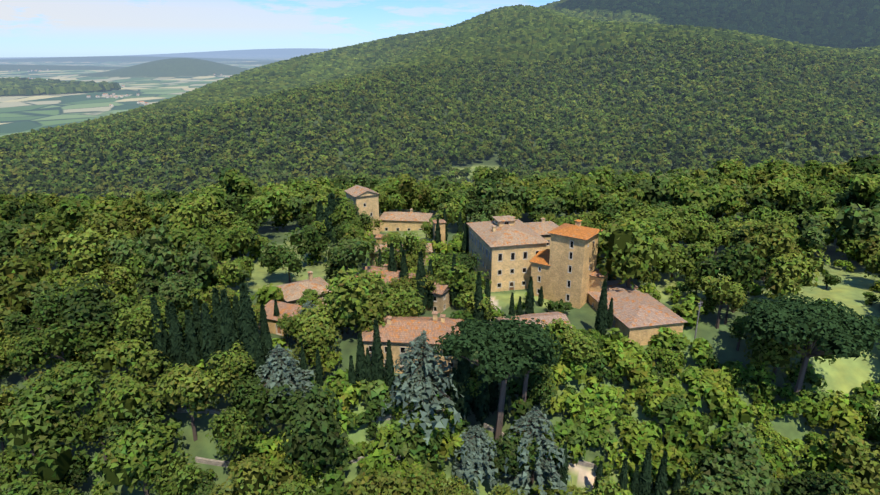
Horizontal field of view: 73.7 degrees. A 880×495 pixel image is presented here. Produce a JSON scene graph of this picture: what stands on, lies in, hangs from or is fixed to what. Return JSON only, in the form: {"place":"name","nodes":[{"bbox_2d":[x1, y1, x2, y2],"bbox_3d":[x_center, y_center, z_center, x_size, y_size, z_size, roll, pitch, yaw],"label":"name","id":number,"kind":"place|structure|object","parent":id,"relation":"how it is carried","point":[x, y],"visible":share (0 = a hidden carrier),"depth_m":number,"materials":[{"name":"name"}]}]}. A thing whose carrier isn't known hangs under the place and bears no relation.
{"place":"outdoors","nodes":[
{"label":"outdoors","id":0,"kind":"place"},
{"bbox_2d":[0,0,559,57],"label":"sky","id":1,"kind":"structure","parent":0,"point":[28,28],"materials":[{"name":"blue"}]},
{"bbox_2d":[0,1,879,494],"bbox_3d":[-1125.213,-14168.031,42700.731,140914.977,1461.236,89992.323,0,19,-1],"label":"ground terrain","id":2,"kind":"structure","parent":0,"point":[148,79],"depth_m":158.85,"materials":[{"name":"green plant"}]},
{"bbox_2d":[8,69,225,105],"bbox_3d":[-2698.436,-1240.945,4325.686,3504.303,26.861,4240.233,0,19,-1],"label":"village walls","id":3,"kind":"structure","parent":2,"relation":"on","point":[115,97],"depth_m":2826.24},
{"bbox_2d":[8,69,229,104],"bbox_3d":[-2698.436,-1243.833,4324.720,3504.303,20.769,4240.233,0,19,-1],"label":"village roofs","id":4,"kind":"structure","parent":3,"relation":"on","point":[113,93],"depth_m":2831.88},
{"bbox_2d":[257,300,300,337],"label":"house","id":5,"kind":"structure","parent":2,"relation":"on","point":[287,308],"depth_m":125.30,"materials":[{"name":"tile"}]},
{"bbox_2d":[195,454,403,467],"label":"terrace wall","id":6,"kind":"structure","parent":2,"relation":"on","point":[211,462],"depth_m":104.30,"materials":[{"name":"stone"}]},
{"bbox_2d":[277,271,332,307],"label":"house","id":7,"kind":"structure","parent":2,"relation":"on","point":[292,292],"depth_m":136.86,"materials":[{"name":"brown tile"}]},
{"bbox_2d":[174,407,444,421],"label":"terrace wall","id":8,"kind":"structure","parent":2,"relation":"on","point":[218,411],"depth_m":109.29,"materials":[{"name":"stone"}]},
{"bbox_2d":[344,185,379,234],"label":"tower house","id":9,"kind":"structure","parent":2,"relation":"on","point":[365,199],"depth_m":197.52,"materials":[{"name":"stone"}]},
{"bbox_2d":[375,234,386,243],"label":"house","id":10,"kind":"structure","parent":2,"relation":"on","point":[378,237],"depth_m":189.83,"materials":[{"name":"stone"}]},
{"bbox_2d":[367,243,432,265],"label":"house","id":11,"kind":"structure","parent":2,"relation":"on","point":[375,255],"depth_m":166.91,"materials":[{"name":"tile"}]},
{"bbox_2d":[356,264,451,312],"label":"house row","id":12,"kind":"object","parent":2,"relation":"on","point":[441,302],"visible":0.21,"depth_m":139.08,"materials":[{"name":"brown stone"}]},
{"bbox_2d":[379,208,432,230],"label":"house","id":13,"kind":"structure","parent":2,"relation":"on","point":[402,221],"depth_m":204.33,"materials":[{"name":"stone"}]},
{"bbox_2d":[362,311,462,380],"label":"house front","id":14,"kind":"structure","parent":2,"relation":"on","point":[400,333],"depth_m":117.35,"materials":[{"name":"tile"}]},
{"bbox_2d":[432,219,445,243],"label":"tower","id":15,"kind":"structure","parent":2,"relation":"on","point":[442,222],"depth_m":180.25,"materials":[{"name":"stone"}]},
{"bbox_2d":[0,154,879,494],"bbox_3d":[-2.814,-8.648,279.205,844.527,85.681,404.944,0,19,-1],"label":"trees","id":16,"kind":"object","parent":2,"relation":"on","point":[234,324],"depth_m":114.77,"materials":[{"name":"green plant"}]},
{"bbox_2d":[0,0,879,202],"bbox_3d":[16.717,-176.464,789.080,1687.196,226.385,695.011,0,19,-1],"label":"forest","id":17,"kind":"object","parent":2,"relation":"on","point":[178,113],"visible":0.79,"depth_m":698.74,"materials":[{"name":"green plant"}]},
{"bbox_2d":[466,216,549,291],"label":"palazzo","id":18,"kind":"structure","parent":2,"relation":"on","point":[507,252],"depth_m":149.62,"materials":[{"name":"stone"}]},
{"bbox_2d":[492,215,516,226],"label":"palazzo lantern","id":19,"kind":"object","parent":18,"relation":"on","point":[499,221],"visible":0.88,"depth_m":155.85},
{"bbox_2d":[493,312,571,328],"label":"house","id":20,"kind":"structure","parent":2,"relation":"on","point":[547,317],"depth_m":129.33,"materials":[{"name":"brown tile"}]},
{"bbox_2d":[529,249,550,298],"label":"tower annex","id":21,"kind":"object","parent":2,"relation":"on","point":[539,261],"visible":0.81,"depth_m":145.83,"materials":[{"name":"beige stone"}]},
{"bbox_2d":[484,423,597,468],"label":"terrace wall","id":22,"kind":"structure","parent":2,"relation":"on","point":[580,462],"depth_m":111.02,"materials":[{"name":"stone"}]},
{"bbox_2d":[524,218,557,248],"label":"palazzo wing","id":23,"kind":"structure","parent":2,"relation":"on","point":[543,227],"depth_m":161.74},
{"bbox_2d":[547,219,602,308],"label":"tower","id":24,"kind":"structure","parent":2,"relation":"on","point":[573,256],"depth_m":140.50,"materials":[{"name":"stone"}]},
{"bbox_2d":[589,268,608,291],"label":"tower lean-to","id":25,"kind":"structure","parent":2,"relation":"on","point":[597,278],"depth_m":142.59,"materials":[{"name":"beige stone"}]},
{"bbox_2d":[587,280,687,345],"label":"house","id":26,"kind":"structure","parent":2,"relation":"on","point":[641,318],"depth_m":130.63,"materials":[{"name":"tile"}]},
{"bbox_2d":[694,301,702,339],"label":"utility pole","id":27,"kind":"object","parent":2,"relation":"on","point":[698,318],"visible":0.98,"depth_m":125.44,"materials":[{"name":"grey wood"}]}
]}

